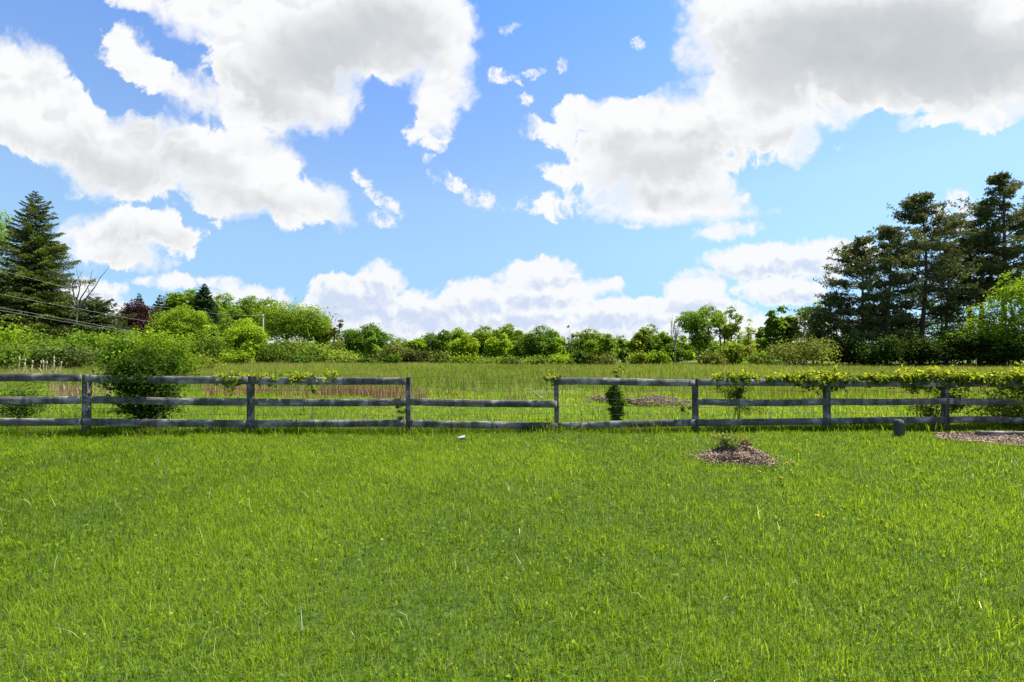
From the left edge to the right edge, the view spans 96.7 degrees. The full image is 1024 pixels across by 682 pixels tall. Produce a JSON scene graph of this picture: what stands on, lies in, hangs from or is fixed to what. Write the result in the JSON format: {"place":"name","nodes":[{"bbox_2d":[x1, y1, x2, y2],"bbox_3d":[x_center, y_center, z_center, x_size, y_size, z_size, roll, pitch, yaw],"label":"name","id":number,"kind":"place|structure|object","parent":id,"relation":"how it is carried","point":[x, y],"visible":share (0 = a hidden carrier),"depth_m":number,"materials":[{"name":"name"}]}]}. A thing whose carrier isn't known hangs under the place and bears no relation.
{"place":"outdoors","nodes":[
{"label":"outdoors","id":0,"kind":"place"},
{"bbox_2d":[0,386,1018,428],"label":"pasture grass","id":1,"kind":"structure","parent":0,"point":[817,410],"depth_m":12.05,"materials":[{"name":"green plant"}]},
{"bbox_2d":[0,344,1023,681],"bbox_3d":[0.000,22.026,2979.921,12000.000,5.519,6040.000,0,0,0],"label":"ground","id":2,"kind":"structure","parent":0,"point":[422,588],"depth_m":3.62,"materials":[{"name":"green plant"}]},
{"bbox_2d":[0,209,19,287],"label":"broadleaf tree","id":3,"kind":"object","parent":2,"relation":"on","point":[2,227],"visible":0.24,"depth_m":74.72,"materials":[{"name":"green plant"}]},
{"bbox_2d":[0,337,36,369],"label":"field shrub","id":4,"kind":"object","parent":2,"relation":"on","point":[11,355],"visible":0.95,"depth_m":29.03,"materials":[{"name":"green plant"}]},
{"bbox_2d":[0,273,45,341],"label":"spruce tree","id":5,"kind":"object","parent":2,"relation":"on","point":[4,290],"visible":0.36,"depth_m":62.17,"materials":[{"name":"green plant"}]},
{"bbox_2d":[0,313,54,360],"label":"field shrub","id":6,"kind":"object","parent":2,"relation":"on","point":[4,336],"visible":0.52,"depth_m":36.05,"materials":[{"name":"green plant"}]},
{"bbox_2d":[0,381,57,417],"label":"shrub","id":7,"kind":"object","parent":2,"relation":"on","point":[15,410],"visible":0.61,"depth_m":9.34,"materials":[{"name":"green plant"}]},
{"bbox_2d":[1,326,69,366],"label":"field shrub","id":8,"kind":"object","parent":2,"relation":"on","point":[32,338],"visible":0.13,"depth_m":37.74,"materials":[{"name":"green plant"}]},
{"bbox_2d":[0,338,77,370],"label":"field shrub","id":9,"kind":"object","parent":2,"relation":"on","point":[50,351],"visible":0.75,"depth_m":30.64,"materials":[{"name":"green plant"}]},
{"bbox_2d":[0,190,106,362],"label":"spruce tree","id":10,"kind":"object","parent":2,"relation":"on","point":[41,265],"visible":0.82,"depth_m":65.02,"materials":[{"name":"green plant"}]},
{"bbox_2d":[33,333,99,366],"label":"field shrub","id":11,"kind":"object","parent":2,"relation":"on","point":[74,342],"visible":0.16,"depth_m":38.02,"materials":[{"name":"green plant"}]},
{"bbox_2d":[44,341,103,369],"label":"field shrub","id":12,"kind":"object","parent":2,"relation":"on","point":[79,356],"visible":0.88,"depth_m":31.91,"materials":[{"name":"green plant"}]},
{"bbox_2d":[60,266,107,337],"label":"bare tree","id":13,"kind":"object","parent":2,"relation":"on","point":[75,301],"visible":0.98,"depth_m":65.95,"materials":[{"name":"grey plant"}]},
{"bbox_2d":[59,325,115,364],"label":"field shrub","id":14,"kind":"object","parent":2,"relation":"on","point":[96,338],"visible":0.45,"depth_m":39.59,"materials":[{"name":"green plant"}]},
{"bbox_2d":[42,296,139,361],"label":"spruce tree","id":15,"kind":"object","parent":2,"relation":"on","point":[100,319],"visible":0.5,"depth_m":67.94,"materials":[{"name":"green plant"}]},
{"bbox_2d":[81,328,147,365],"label":"field shrub","id":16,"kind":"object","parent":2,"relation":"on","point":[115,347],"visible":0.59,"depth_m":37.48,"materials":[{"name":"green plant"}]},
{"bbox_2d":[116,299,158,337],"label":"broadleaf tree","id":17,"kind":"object","parent":2,"relation":"on","point":[142,313],"visible":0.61,"depth_m":74.59,"materials":[{"name":"purple plant"}]},
{"bbox_2d":[86,336,195,430],"bbox_3d":[-7.359,0.885,9.110,1.741,1.953,1.575,0,0,33],"label":"honeysuckle shrub","id":18,"kind":"object","parent":2,"relation":"on","point":[145,365],"visible":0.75,"depth_m":8.85,"materials":[{"name":"green plant"}]},
{"bbox_2d":[107,323,176,362],"bbox_3d":[-32.709,0.477,40.997,5.741,4.194,5.543,0,0,-40],"label":"field shrub","id":19,"kind":"object","parent":2,"relation":"on","point":[144,335],"visible":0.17,"depth_m":40.35,"materials":[{"name":"green plant"}]},
{"bbox_2d":[121,323,208,411],"bbox_3d":[-8.864,0.688,11.617,1.678,2.311,1.653,0,0,43],"label":"honeysuckle shrub","id":20,"kind":"object","parent":2,"relation":"on","point":[182,351],"visible":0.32,"depth_m":11.57,"materials":[{"name":"green plant"}]},
{"bbox_2d":[143,303,212,341],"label":"broadleaf tree","id":21,"kind":"object","parent":2,"relation":"on","point":[174,319],"visible":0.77,"depth_m":57.25,"materials":[{"name":"green plant"}]},
{"bbox_2d":[161,288,197,315],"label":"broadleaf tree","id":22,"kind":"object","parent":2,"relation":"on","point":[172,300],"visible":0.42,"depth_m":98.11,"materials":[{"name":"green plant"}]},
{"bbox_2d":[170,340,233,370],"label":"field shrub","id":23,"kind":"object","parent":2,"relation":"on","point":[212,363],"visible":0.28,"depth_m":30.06,"materials":[{"name":"green plant"}]},
{"bbox_2d":[189,284,221,329],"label":"spruce tree","id":24,"kind":"object","parent":2,"relation":"on","point":[204,302],"visible":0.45,"depth_m":89.49,"materials":[{"name":"green plant"}]},
{"bbox_2d":[178,328,240,362],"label":"field shrub","id":25,"kind":"object","parent":2,"relation":"on","point":[211,346],"visible":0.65,"depth_m":43.62,"materials":[{"name":"green plant"}]},
{"bbox_2d":[190,315,235,344],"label":"broadleaf tree","id":26,"kind":"object","parent":2,"relation":"on","point":[213,330],"visible":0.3,"depth_m":61.75,"materials":[{"name":"green plant"}]},
{"bbox_2d":[213,292,239,327],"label":"broadleaf tree","id":27,"kind":"object","parent":2,"relation":"on","point":[224,304],"visible":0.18,"depth_m":98.18,"materials":[{"name":"green plant"}]},
{"bbox_2d":[216,345,256,365],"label":"field shrub","id":28,"kind":"object","parent":2,"relation":"on","point":[240,357],"visible":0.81,"depth_m":42.64,"materials":[{"name":"green plant"}]},
{"bbox_2d":[218,295,265,329],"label":"broadleaf tree","id":29,"kind":"object","parent":2,"relation":"on","point":[245,304],"visible":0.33,"depth_m":95.38,"materials":[{"name":"green plant"}]},
{"bbox_2d":[216,317,270,362],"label":"broadleaf tree","id":30,"kind":"object","parent":2,"relation":"on","point":[248,337],"visible":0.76,"depth_m":49.17,"materials":[{"name":"green plant"}]},
{"bbox_2d":[249,340,298,363],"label":"field shrub","id":31,"kind":"object","parent":2,"relation":"on","point":[270,353],"visible":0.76,"depth_m":49.12,"materials":[{"name":"green plant"}]},
{"bbox_2d":[244,298,339,343],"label":"broadleaf tree","id":32,"kind":"object","parent":2,"relation":"on","point":[281,320],"visible":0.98,"depth_m":81.81,"materials":[{"name":"green plant"}]},
{"bbox_2d":[277,352,316,364],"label":"field shrub","id":33,"kind":"object","parent":2,"relation":"on","point":[299,358],"visible":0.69,"depth_m":45.53,"materials":[{"name":"green plant"}]},
{"bbox_2d":[273,334,334,362],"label":"field shrub","id":34,"kind":"object","parent":2,"relation":"on","point":[303,349],"visible":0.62,"depth_m":51.20,"materials":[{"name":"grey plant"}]},
{"bbox_2d":[299,315,336,347],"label":"broadleaf tree","id":35,"kind":"object","parent":2,"relation":"on","point":[325,338],"visible":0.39,"depth_m":87.26,"materials":[{"name":"green plant"}]},
{"bbox_2d":[46,379,604,402],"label":"dry stalks","id":36,"kind":"object","parent":2,"relation":"on","point":[67,389],"visible":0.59,"depth_m":15.35,"materials":[{"name":"plant"}]},
{"bbox_2d":[308,344,350,362],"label":"field shrub","id":37,"kind":"object","parent":2,"relation":"on","point":[325,356],"visible":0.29,"depth_m":53.82,"materials":[{"name":"green plant"}]},
{"bbox_2d":[322,346,369,363],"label":"field shrub","id":38,"kind":"object","parent":2,"relation":"on","point":[338,357],"visible":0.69,"depth_m":51.01,"materials":[{"name":"green plant"}]},
{"bbox_2d":[338,322,391,356],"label":"broadleaf tree","id":39,"kind":"object","parent":2,"relation":"on","point":[352,338],"visible":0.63,"depth_m":78.85,"materials":[{"name":"green plant"}]},
{"bbox_2d":[362,329,381,357],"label":"broadleaf tree","id":40,"kind":"object","parent":2,"relation":"on","point":[369,341],"visible":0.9,"depth_m":73.40,"materials":[{"name":"green plant"}]},
{"bbox_2d":[368,339,420,363],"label":"field shrub","id":41,"kind":"object","parent":2,"relation":"on","point":[400,350],"visible":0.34,"depth_m":55.27,"materials":[{"name":"green plant"}]},
{"bbox_2d":[399,346,429,363],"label":"field shrub","id":42,"kind":"object","parent":2,"relation":"on","point":[411,356],"visible":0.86,"depth_m":53.55,"materials":[{"name":"green plant"}]},
{"bbox_2d":[420,348,453,363],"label":"field shrub","id":43,"kind":"object","parent":2,"relation":"on","point":[439,357],"visible":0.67,"depth_m":54.10,"materials":[{"name":"green plant"}]},
{"bbox_2d":[425,329,451,354],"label":"broadleaf tree","id":44,"kind":"object","parent":2,"relation":"on","point":[440,341],"visible":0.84,"depth_m":78.82,"materials":[{"name":"green plant"}]},
{"bbox_2d":[448,334,479,357],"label":"broadleaf tree","id":45,"kind":"object","parent":2,"relation":"on","point":[463,346],"visible":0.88,"depth_m":71.04,"materials":[{"name":"green plant"}]},
{"bbox_2d":[447,352,482,364],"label":"field shrub","id":46,"kind":"object","parent":2,"relation":"on","point":[458,359],"visible":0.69,"depth_m":51.80,"materials":[{"name":"green plant"}]},
{"bbox_2d":[468,325,493,359],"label":"broadleaf tree","id":47,"kind":"object","parent":2,"relation":"on","point":[480,335],"visible":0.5,"depth_m":84.92,"materials":[{"name":"green plant"}]},
{"bbox_2d":[482,332,512,358],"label":"broadleaf tree","id":48,"kind":"object","parent":2,"relation":"on","point":[494,347],"visible":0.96,"depth_m":71.07,"materials":[{"name":"green plant"}]},
{"bbox_2d":[485,323,515,359],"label":"broadleaf tree","id":49,"kind":"object","parent":2,"relation":"on","point":[508,329],"visible":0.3,"depth_m":83.89,"materials":[{"name":"green plant"}]},
{"bbox_2d":[0,373,1023,433],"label":"rail fence","id":50,"kind":"object","parent":2,"relation":"on","point":[250,402],"visible":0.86,"depth_m":9.15,"materials":[{"name":"wood"}]},
{"bbox_2d":[213,366,338,395],"bbox_3d":[-4.668,0.798,8.998,2.504,0.602,0.715,0,0,-5],"label":"climbing vine","id":51,"kind":"object","parent":50,"relation":"attached to","point":[296,376],"visible":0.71,"depth_m":8.90,"materials":[{"name":"green plant"}]},
{"bbox_2d":[711,361,1023,398],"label":"grapevine","id":52,"kind":"object","parent":50,"relation":"attached to","point":[994,377],"visible":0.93,"depth_m":9.97,"materials":[{"name":"green plant"}]},
{"bbox_2d":[509,329,525,358],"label":"broadleaf tree","id":53,"kind":"object","parent":2,"relation":"on","point":[513,341],"visible":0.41,"depth_m":79.29,"materials":[{"name":"green plant"}]},
{"bbox_2d":[514,324,560,358],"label":"broadleaf tree","id":54,"kind":"object","parent":2,"relation":"on","point":[540,343],"visible":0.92,"depth_m":74.53,"materials":[{"name":"green plant"}]},
{"bbox_2d":[521,354,553,365],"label":"field shrub","id":55,"kind":"object","parent":2,"relation":"on","point":[535,359],"visible":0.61,"depth_m":50.41,"materials":[{"name":"green plant"}]},
{"bbox_2d":[550,337,570,356],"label":"broadleaf tree","id":56,"kind":"object","parent":2,"relation":"on","point":[556,347],"visible":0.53,"depth_m":73.08,"materials":[{"name":"green plant"}]},
{"bbox_2d":[544,352,577,365],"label":"field shrub","id":57,"kind":"object","parent":2,"relation":"on","point":[560,358],"visible":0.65,"depth_m":51.19,"materials":[{"name":"green plant"}]},
{"bbox_2d":[570,348,597,365],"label":"field shrub","id":58,"kind":"object","parent":2,"relation":"on","point":[582,357],"visible":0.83,"depth_m":51.34,"materials":[{"name":"green plant"}]},
{"bbox_2d":[569,326,613,359],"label":"broadleaf tree","id":59,"kind":"object","parent":2,"relation":"on","point":[591,342],"visible":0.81,"depth_m":75.95,"materials":[{"name":"green plant"}]},
{"bbox_2d":[581,353,619,365],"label":"field shrub","id":60,"kind":"object","parent":2,"relation":"on","point":[607,359],"visible":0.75,"depth_m":50.60,"materials":[{"name":"green plant"}]},
{"bbox_2d":[604,385,629,420],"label":"boxy shrub","id":61,"kind":"object","parent":2,"relation":"on","point":[610,394],"visible":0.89,"depth_m":9.77,"materials":[{"name":"green plant"}]},
{"bbox_2d":[583,393,689,408],"bbox_3d":[3.776,1.770,13.671,3.340,0.384,1.534,0,0,0],"label":"brush pile","id":62,"kind":"object","parent":2,"relation":"on","point":[656,402],"visible":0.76,"depth_m":13.44,"materials":[{"name":"plant"}]},
{"bbox_2d":[625,332,647,356],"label":"broadleaf tree","id":63,"kind":"object","parent":2,"relation":"on","point":[634,344],"visible":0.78,"depth_m":71.81,"materials":[{"name":"green plant"}]},
{"bbox_2d":[624,348,652,364],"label":"field shrub","id":64,"kind":"object","parent":2,"relation":"on","point":[636,358],"visible":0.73,"depth_m":52.53,"materials":[{"name":"green plant"}]},
{"bbox_2d":[633,324,661,354],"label":"broadleaf tree","id":65,"kind":"object","parent":2,"relation":"on","point":[646,338],"visible":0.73,"depth_m":72.44,"materials":[{"name":"green plant"}]},
{"bbox_2d":[642,348,674,364],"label":"field shrub","id":66,"kind":"object","parent":2,"relation":"on","point":[655,357],"visible":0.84,"depth_m":50.59,"materials":[{"name":"green plant"}]},
{"bbox_2d":[661,343,690,362],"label":"shrub","id":67,"kind":"object","parent":2,"relation":"on","point":[681,353],"visible":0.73,"depth_m":64.97,"materials":[{"name":"green plant"}]},
{"bbox_2d":[676,335,695,361],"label":"broadleaf tree","id":68,"kind":"object","parent":2,"relation":"on","point":[687,347],"visible":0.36,"depth_m":67.52,"materials":[{"name":"green plant"}]},
{"bbox_2d":[674,303,727,361],"bbox_3d":[22.831,-0.605,54.584,6.150,8.017,5.977,0,0,42],"label":"broadleaf tree","id":69,"kind":"object","parent":2,"relation":"on","point":[695,323],"visible":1,"depth_m":54.33,"materials":[{"name":"green plant"}]},
{"bbox_2d":[695,349,726,364],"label":"field shrub","id":70,"kind":"object","parent":2,"relation":"on","point":[707,358],"visible":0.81,"depth_m":49.38,"materials":[{"name":"green plant"}]},
{"bbox_2d":[711,305,743,362],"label":"broadleaf tree","id":71,"kind":"object","parent":2,"relation":"on","point":[728,331],"visible":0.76,"depth_m":56.57,"materials":[{"name":"green plant"}]},
{"bbox_2d":[714,386,748,418],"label":"hanging bush","id":72,"kind":"object","parent":2,"relation":"on","point":[734,395],"visible":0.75,"depth_m":10.09,"materials":[{"name":"green plant"}]},
{"bbox_2d":[713,339,756,364],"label":"field shrub","id":73,"kind":"object","parent":2,"relation":"on","point":[732,353],"visible":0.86,"depth_m":51.38,"materials":[{"name":"green plant"}]},
{"bbox_2d":[680,444,795,466],"bbox_3d":[3.550,1.793,7.238,1.743,0.297,1.210,0,0,0],"label":"mulch mound","id":74,"kind":"object","parent":2,"relation":"on","point":[743,455],"visible":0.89,"depth_m":7.04,"materials":[{"name":"brown plant"}]},
{"bbox_2d":[699,429,764,448],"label":"cut shrub","id":75,"kind":"object","parent":74,"relation":"on","point":[726,441],"visible":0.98,"depth_m":7.30,"materials":[{"name":"green plant"}]},
{"bbox_2d":[739,319,757,355],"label":"sapling","id":76,"kind":"object","parent":2,"relation":"on","point":[748,340],"visible":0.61,"depth_m":57.76,"materials":[{"name":"green plant"}]},
{"bbox_2d":[736,348,780,366],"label":"field shrub","id":77,"kind":"object","parent":2,"relation":"on","point":[756,358],"visible":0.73,"depth_m":48.50,"materials":[{"name":"green plant"}]},
{"bbox_2d":[760,309,785,354],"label":"broadleaf tree","id":78,"kind":"object","parent":2,"relation":"on","point":[773,324],"visible":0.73,"depth_m":56.51,"materials":[{"name":"green plant"}]},
{"bbox_2d":[773,305,800,362],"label":"broadleaf tree","id":79,"kind":"object","parent":2,"relation":"on","point":[789,330],"visible":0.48,"depth_m":57.22,"materials":[{"name":"green plant"}]},
{"bbox_2d":[761,333,842,366],"bbox_3d":[29.134,1.055,46.080,7.888,3.649,5.611,0,0,0],"label":"hawthorn bush","id":80,"kind":"object","parent":2,"relation":"on","point":[805,350],"visible":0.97,"depth_m":45.52,"materials":[{"name":"green plant"}]},
{"bbox_2d":[792,301,831,364],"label":"broadleaf tree","id":81,"kind":"object","parent":2,"relation":"on","point":[801,316],"visible":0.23,"depth_m":55.91,"materials":[{"name":"green plant"}]},
{"bbox_2d":[787,296,873,363],"bbox_3d":[37.498,-1.020,53.381,9.110,8.665,6.864,0,0,39],"label":"pine tree","id":82,"kind":"object","parent":2,"relation":"on","point":[824,315],"visible":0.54,"depth_m":52.42,"materials":[{"name":"green plant"}]},
{"bbox_2d":[811,332,868,365],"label":"shade shrub","id":83,"kind":"object","parent":2,"relation":"on","point":[845,357],"visible":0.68,"depth_m":46.56,"materials":[{"name":"green plant"}]},
{"bbox_2d":[813,234,913,349],"bbox_3d":[39.588,-4.400,52.068,8.867,15.390,8.139,0,0,-13],"label":"pine tree","id":84,"kind":"object","parent":2,"relation":"on","point":[851,253],"visible":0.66,"depth_m":51.46,"materials":[{"name":"green plant"}]},
{"bbox_2d":[842,334,915,366],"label":"shade shrub","id":85,"kind":"object","parent":2,"relation":"on","point":[886,349],"visible":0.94,"depth_m":44.75,"materials":[{"name":"green plant"}]},
{"bbox_2d":[843,224,929,363],"bbox_3d":[41.034,-4.822,49.985,7.656,16.083,7.346,0,0,-43],"label":"pine tree","id":86,"kind":"object","parent":2,"relation":"on","point":[889,233],"visible":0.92,"depth_m":49.08,"materials":[{"name":"green plant"}]},
{"bbox_2d":[874,324,945,366],"bbox_3d":[39.933,0.556,46.035,5.705,4.615,6.197,0,0,-44],"label":"shade shrub","id":87,"kind":"object","parent":2,"relation":"on","point":[910,360],"visible":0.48,"depth_m":45.02,"materials":[{"name":"green plant"}]},
{"bbox_2d":[866,191,991,339],"bbox_3d":[46.355,-6.845,51.122,11.266,20.170,11.256,0,0,-36],"label":"pine tree","id":88,"kind":"object","parent":2,"relation":"on","point":[916,207],"visible":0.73,"depth_m":50.35,"materials":[{"name":"green plant"}]},
{"bbox_2d":[906,388,971,424],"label":"vine thicket","id":89,"kind":"object","parent":2,"relation":"on","point":[954,408],"visible":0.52,"depth_m":10.40,"materials":[{"name":"green plant"}]},
{"bbox_2d":[906,330,981,365],"bbox_3d":[42.540,0.866,44.903,6.016,3.920,5.304,0,0,16],"label":"shade shrub","id":90,"kind":"object","parent":2,"relation":"on","point":[950,346],"visible":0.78,"depth_m":44.12,"materials":[{"name":"green plant"}]},
{"bbox_2d":[916,241,977,363],"bbox_3d":[52.680,-4.407,54.559,6.612,15.608,5.524,0,0,0],"label":"pine tree","id":91,"kind":"object","parent":2,"relation":"on","point":[938,282],"visible":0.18,"depth_m":54.57,"materials":[{"name":"green plant"}]},
{"bbox_2d":[913,301,986,340],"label":"broadleaf tree","id":92,"kind":"object","parent":2,"relation":"on","point":[942,324],"visible":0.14,"depth_m":55.38,"materials":[{"name":"green plant"}]},
{"bbox_2d":[941,227,1002,363],"bbox_3d":[54.275,-5.077,54.776,6.696,16.885,6.907,0,0,25],"label":"pine tree","id":93,"kind":"object","parent":2,"relation":"on","point":[966,297],"visible":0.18,"depth_m":53.85,"materials":[{"name":"green plant"}]},
{"bbox_2d":[934,430,1023,446],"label":"mulch bed","id":94,"kind":"object","parent":2,"relation":"on","point":[990,439],"visible":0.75,"depth_m":9.11,"materials":[{"name":"brown wood"}]},
{"bbox_2d":[975,431,1023,435],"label":"edging board","id":95,"kind":"object","parent":94,"relation":"on","point":[977,433],"visible":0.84,"depth_m":9.37,"materials":[{"name":"grey wood"}]},
{"bbox_2d":[945,330,1015,366],"bbox_3d":[45.970,0.821,45.156,6.126,4.078,5.184,0,0,0],"label":"shade shrub","id":96,"kind":"object","parent":2,"relation":"on","point":[973,358],"visible":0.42,"depth_m":44.26,"materials":[{"name":"green plant"}]},
{"bbox_2d":[951,212,1016,362],"bbox_3d":[52.342,-5.738,50.935,6.198,17.968,5.797,0,0,37],"label":"pine tree","id":97,"kind":"object","parent":2,"relation":"on","point":[980,220],"visible":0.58,"depth_m":50.10,"materials":[{"name":"green plant"}]},
{"bbox_2d":[944,315,1023,365],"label":"broadleaf tree","id":98,"kind":"object","parent":2,"relation":"on","point":[984,331],"visible":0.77,"depth_m":43.26,"materials":[{"name":"green plant"}]},
{"bbox_2d":[946,170,1023,363],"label":"pine tree","id":99,"kind":"object","parent":2,"relation":"on","point":[1000,182],"visible":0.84,"depth_m":49.62,"materials":[{"name":"green plant"}]},
{"bbox_2d":[955,387,1023,428],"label":"vine thicket","id":100,"kind":"object","parent":2,"relation":"on","point":[1012,410],"visible":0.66,"depth_m":10.47,"materials":[{"name":"green plant"}]},
{"bbox_2d":[957,269,1023,365],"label":"broadleaf tree","id":101,"kind":"object","parent":2,"relation":"on","point":[996,316],"visible":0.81,"depth_m":42.82,"materials":[{"name":"green plant"}]},
{"bbox_2d":[972,329,1023,366],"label":"shade shrub","id":102,"kind":"object","parent":2,"relation":"on","point":[1002,354],"visible":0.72,"depth_m":42.37,"materials":[{"name":"green plant"}]},
{"bbox_2d":[0,361,1023,399],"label":"meadow grass","id":103,"kind":"structure","parent":0,"point":[522,372],"depth_m":26.63,"materials":[{"name":"green plant"}]},
{"bbox_2d":[0,0,1023,343],"label":"sky","id":104,"kind":"structure","parent":0,"point":[412,168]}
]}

